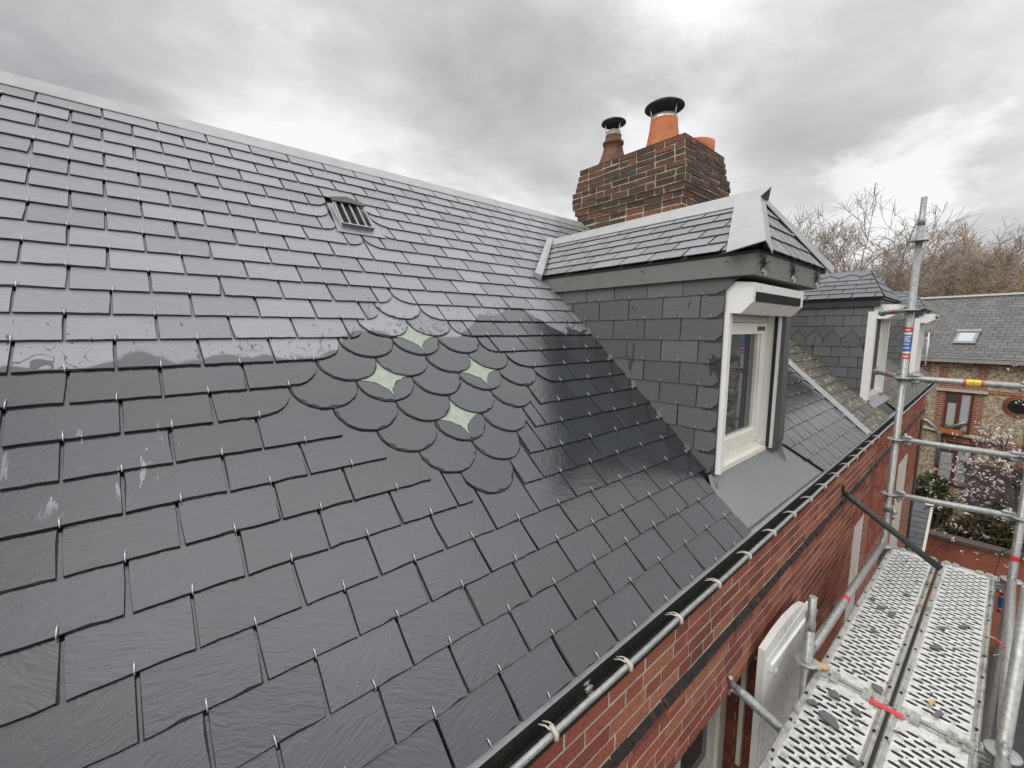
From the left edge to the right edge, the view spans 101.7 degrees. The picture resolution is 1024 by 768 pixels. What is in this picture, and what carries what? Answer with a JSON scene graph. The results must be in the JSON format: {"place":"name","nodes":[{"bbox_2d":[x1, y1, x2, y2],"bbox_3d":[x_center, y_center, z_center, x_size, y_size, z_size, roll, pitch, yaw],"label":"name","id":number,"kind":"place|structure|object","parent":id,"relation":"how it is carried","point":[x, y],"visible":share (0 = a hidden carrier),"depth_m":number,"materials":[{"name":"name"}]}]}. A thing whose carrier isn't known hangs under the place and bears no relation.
{"place":"outdoors","nodes":[
{"label":"outdoors","id":0,"kind":"place"},
{"bbox_2d":[0,71,879,767],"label":"brick house","id":1,"kind":"structure","parent":0,"point":[308,459],"depth_m":1.70,"materials":[{"name":"stone"}]},
{"bbox_2d":[674,656,776,767],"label":"window","id":2,"kind":"structure","parent":1,"relation":"in","point":[706,751],"depth_m":2.61,"materials":[{"name":"beige paint"}]},
{"bbox_2d":[842,514,863,638],"bbox_3d":[3.703,2.997,4.636,0.880,3.270,0.020,-6,10,-41],"label":"blind window","id":3,"kind":"structure","parent":1,"relation":"in","point":[856,544],"depth_m":4.43,"materials":[{"name":"white paint"}]},
{"bbox_2d":[0,0,1023,280],"label":"sky","id":4,"kind":"structure","parent":0,"point":[815,102],"materials":[{"name":"grey"}]},
{"bbox_2d":[885,272,969,290],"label":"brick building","id":5,"kind":"structure","parent":0,"point":[907,284],"depth_m":43.93,"materials":[{"name":"brown brick"}]},
{"bbox_2d":[869,624,1023,767],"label":"pavement","id":6,"kind":"structure","parent":0,"point":[1018,745],"depth_m":7.64,"materials":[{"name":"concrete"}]},
{"bbox_2d":[727,196,1023,767],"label":"scaffold","id":7,"kind":"object","parent":6,"relation":"on","point":[1007,678],"visible":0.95,"depth_m":3.15,"materials":[{"name":"metal"}]},
{"bbox_2d":[797,659,829,669],"bbox_3d":[1.730,1.611,2.393,0.158,0.020,0.065,4,8,27],"label":"wood wedge","id":8,"kind":"object","parent":7,"relation":"on","point":[824,667],"visible":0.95,"depth_m":2.37,"materials":[{"name":"beige wood"}]},
{"bbox_2d":[758,671,885,767],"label":"scaffold deck","id":9,"kind":"structure","parent":7,"relation":"on","point":[813,740],"depth_m":2.02,"materials":[{"name":"silver metal"}]},
{"bbox_2d":[805,699,818,705],"bbox_3d":[1.555,1.651,2.164,0.053,0.007,0.035,0,7,2],"label":"slate fragment","id":10,"kind":"object","parent":9,"relation":"on","point":[811,702],"visible":1,"depth_m":2.16,"materials":[{"name":"grey stone"}]},
{"bbox_2d":[819,710,839,729],"bbox_3d":[1.571,1.663,2.068,0.075,0.007,0.094,-6,10,-41],"label":"slate fragment","id":11,"kind":"object","parent":9,"relation":"on","point":[828,718],"visible":1,"depth_m":2.06,"materials":[{"name":"grey stone"}]},
{"bbox_2d":[828,690,840,698],"bbox_3d":[1.708,1.644,2.210,0.050,0.008,0.056,1,7,10],"label":"slate fragment","id":12,"kind":"object","parent":9,"relation":"on","point":[834,693],"visible":1,"depth_m":2.21,"materials":[{"name":"grey stone"}]},
{"bbox_2d":[847,754,862,766],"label":"slate fragment","id":13,"kind":"object","parent":9,"relation":"on","point":[853,760],"visible":1,"depth_m":1.87,"materials":[{"name":"grey stone"}]},
{"bbox_2d":[851,707,860,714],"bbox_3d":[1.745,1.657,2.114,0.033,0.006,0.045,3,8,23],"label":"slate fragment","id":14,"kind":"object","parent":9,"relation":"on","point":[855,710],"visible":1,"depth_m":2.11,"materials":[{"name":"grey stone"}]},
{"bbox_2d":[869,698,903,718],"bbox_3d":[1.914,1.659,2.133,0.035,0.002,0.130,-6,9,-39],"label":"red tag","id":15,"kind":"object","parent":9,"relation":"on","point":[886,708],"visible":1,"depth_m":2.13,"materials":[{"name":"red plastic"}]},
{"bbox_2d":[821,545,937,705],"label":"scaffold deck","id":16,"kind":"structure","parent":7,"relation":"on","point":[856,649],"depth_m":2.73,"materials":[{"name":"silver metal"}]},
{"bbox_2d":[871,684,883,694],"bbox_3d":[1.969,1.640,2.243,0.044,0.007,0.063,-2,8,-17],"label":"slate fragment","id":17,"kind":"object","parent":16,"relation":"on","point":[878,689],"visible":1,"depth_m":2.24,"materials":[{"name":"grey stone"}]},
{"bbox_2d":[876,605,886,608],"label":"slate fragment","id":18,"kind":"object","parent":16,"relation":"on","point":[881,607],"visible":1,"depth_m":2.90,"materials":[{"name":"grey stone"}]},
{"bbox_2d":[887,611,895,615],"bbox_3d":[2.588,1.562,2.842,0.065,0.008,0.032,-3,8,-22],"label":"slate fragment","id":19,"kind":"object","parent":16,"relation":"on","point":[891,613],"visible":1,"depth_m":2.83,"materials":[{"name":"grey stone"}]},
{"bbox_2d":[872,708,978,767],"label":"scaffold deck","id":20,"kind":"structure","parent":7,"relation":"on","point":[916,742],"depth_m":1.93,"materials":[{"name":"silver metal"}]},
{"bbox_2d":[893,560,995,752],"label":"scaffold deck","id":21,"kind":"structure","parent":7,"relation":"on","point":[928,670],"depth_m":2.46,"materials":[{"name":"silver metal"}]},
{"bbox_2d":[770,558,982,767],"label":"slate grit","id":22,"kind":"object","parent":21,"relation":"on","point":[855,720],"visible":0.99,"depth_m":2.49,"materials":[{"name":"grey stone"}]},
{"bbox_2d":[928,699,936,705],"bbox_3d":[2.186,1.649,2.167,0.071,0.008,0.018,-4,8,-30],"label":"wood chip","id":23,"kind":"object","parent":21,"relation":"on","point":[931,702],"visible":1,"depth_m":2.16,"materials":[{"name":"beige wood"}]},
{"bbox_2d":[929,644,943,649],"bbox_3d":[2.580,1.600,2.542,0.080,0.009,0.037,0,7,4],"label":"slate fragment","id":24,"kind":"object","parent":21,"relation":"on","point":[935,646],"visible":1,"depth_m":2.54,"materials":[{"name":"grey stone"}]},
{"bbox_2d":[933,710,943,717],"bbox_3d":[2.149,1.659,2.099,0.072,0.006,0.024,-3,8,-21],"label":"slate fragment","id":25,"kind":"object","parent":21,"relation":"on","point":[938,713],"visible":1,"depth_m":2.09,"materials":[{"name":"grey stone"}]},
{"bbox_2d":[959,624,969,627],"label":"slate fragment","id":26,"kind":"object","parent":21,"relation":"on","point":[965,626],"visible":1,"depth_m":2.71,"materials":[{"name":"grey stone"}]},
{"bbox_2d":[919,620,994,652],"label":"ground","id":27,"kind":"structure","parent":0,"point":[991,649],"depth_m":9.47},
{"bbox_2d":[788,270,938,617],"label":"neighbour house","id":28,"kind":"structure","parent":27,"relation":"on","point":[846,339],"depth_m":5.58,"materials":[{"name":"stone"}]},
{"bbox_2d":[889,453,907,545],"bbox_3d":[6.089,2.721,6.697,1.150,3.290,0.020,-6,10,-41],"label":"blind window","id":29,"kind":"structure","parent":28,"relation":"in","point":[900,482],"depth_m":6.63,"materials":[{"name":"white paint"}]},
{"bbox_2d":[802,215,957,293],"bbox_3d":[24.777,-4.827,33.104,15.886,15.613,14.351,-6,10,-41],"label":"bare tree","id":30,"kind":"object","parent":27,"relation":"on","point":[883,270],"visible":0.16,"depth_m":29.16,"materials":[{"name":"brown plant"}]},
{"bbox_2d":[787,182,1011,296],"bbox_3d":[24.255,-5.303,31.150,16.416,17.037,12.917,-1,7,-4],"label":"bare tree","id":31,"kind":"object","parent":27,"relation":"on","point":[845,241],"visible":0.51,"depth_m":27.95,"materials":[{"name":"brown plant"}]},
{"bbox_2d":[907,501,933,552],"bbox_3d":[9.206,4.438,9.847,1.731,3.079,0.700,-6,10,-41],"label":"lean to","id":32,"kind":"object","parent":27,"relation":"on","point":[921,517],"visible":0.28,"depth_m":9.74,"materials":[{"name":"stone"}]},
{"bbox_2d":[826,195,1023,296],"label":"bare tree","id":33,"kind":"object","parent":27,"relation":"on","point":[959,260],"visible":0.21,"depth_m":29.48,"materials":[{"name":"brown plant"}]},
{"bbox_2d":[913,471,957,550],"bbox_3d":[11.896,4.141,11.896,2.626,3.383,1.206,-6,10,-41],"label":"evergreen shrub","id":34,"kind":"object","parent":27,"relation":"on","point":[938,519],"visible":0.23,"depth_m":11.54,"materials":[{"name":"green plant"}]},
{"bbox_2d":[862,232,1023,296],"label":"bare tree","id":35,"kind":"object","parent":27,"relation":"on","point":[967,259],"visible":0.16,"depth_m":30.45,"materials":[{"name":"brown plant"}]},
{"bbox_2d":[896,216,1023,296],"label":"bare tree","id":36,"kind":"object","parent":27,"relation":"on","point":[966,234],"visible":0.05,"depth_m":34.57,"materials":[{"name":"brown plant"}]},
{"bbox_2d":[916,292,1023,526],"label":"flint house","id":37,"kind":"structure","parent":27,"relation":"on","point":[977,337],"depth_m":13.73,"materials":[{"name":"stone"}]},
{"bbox_2d":[923,330,932,365],"bbox_3d":[13.907,-1.230,14.188,0.043,1.210,0.550,-4,8,-27],"label":"tv antenna","id":38,"kind":"object","parent":37,"relation":"attached to","point":[928,334],"visible":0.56,"depth_m":14.03,"materials":[{"name":"white metal"}]},
{"bbox_2d":[939,423,963,434],"bbox_3d":[14.584,1.481,13.843,0.180,0.318,0.558,-4,8,-29],"label":"flower box","id":39,"kind":"object","parent":37,"relation":"on","point":[957,431],"visible":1,"depth_m":13.80,"materials":[{"name":"ceramic"}]},
{"bbox_2d":[935,440,974,488],"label":"window","id":40,"kind":"structure","parent":37,"relation":"in","point":[947,474],"depth_m":14.03,"materials":[{"name":"grey glass"}]},
{"bbox_2d":[942,391,974,433],"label":"window","id":41,"kind":"structure","parent":37,"relation":"in","point":[958,407],"depth_m":13.80,"materials":[{"name":"white glass"}]},
{"bbox_2d":[1002,396,1023,418],"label":"round window","id":42,"kind":"structure","parent":37,"relation":"in","point":[1013,407],"depth_m":12.75,"materials":[{"name":"red brick"}]},
{"bbox_2d":[919,363,1023,590],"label":"blossom tree","id":43,"kind":"object","parent":27,"relation":"on","point":[1010,469],"visible":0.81,"depth_m":9.69,"materials":[{"name":"plant"}]},
{"bbox_2d":[920,529,1023,647],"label":"garden wall","id":44,"kind":"structure","parent":27,"relation":"on","point":[936,540],"depth_m":9.62,"materials":[{"name":"brick"}]},
{"bbox_2d":[920,235,1023,296],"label":"bare tree","id":45,"kind":"object","parent":27,"relation":"on","point":[1015,273],"visible":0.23,"depth_m":28.79,"materials":[{"name":"brown plant"}]},
{"bbox_2d":[920,271,1023,296],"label":"bare tree","id":46,"kind":"object","parent":27,"relation":"on","point":[970,288],"visible":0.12,"depth_m":26.67,"materials":[{"name":"brown plant"}]},
{"bbox_2d":[921,247,1023,296],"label":"bare tree","id":47,"kind":"object","parent":27,"relation":"on","point":[997,290],"visible":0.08,"depth_m":26.38,"materials":[{"name":"brown plant"}]},
{"bbox_2d":[925,514,1023,550],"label":"evergreen shrub","id":48,"kind":"object","parent":27,"relation":"on","point":[972,535],"visible":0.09,"depth_m":10.78,"materials":[{"name":"green plant"}]},
{"bbox_2d":[946,501,1023,548],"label":"evergreen shrub","id":49,"kind":"object","parent":27,"relation":"on","point":[1007,544],"visible":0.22,"depth_m":10.39,"materials":[{"name":"green plant"}]},
{"bbox_2d":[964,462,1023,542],"bbox_3d":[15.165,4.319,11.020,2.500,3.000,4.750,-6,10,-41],"label":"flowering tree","id":50,"kind":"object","parent":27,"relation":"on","point":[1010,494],"depth_m":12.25,"materials":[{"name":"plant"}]}
]}

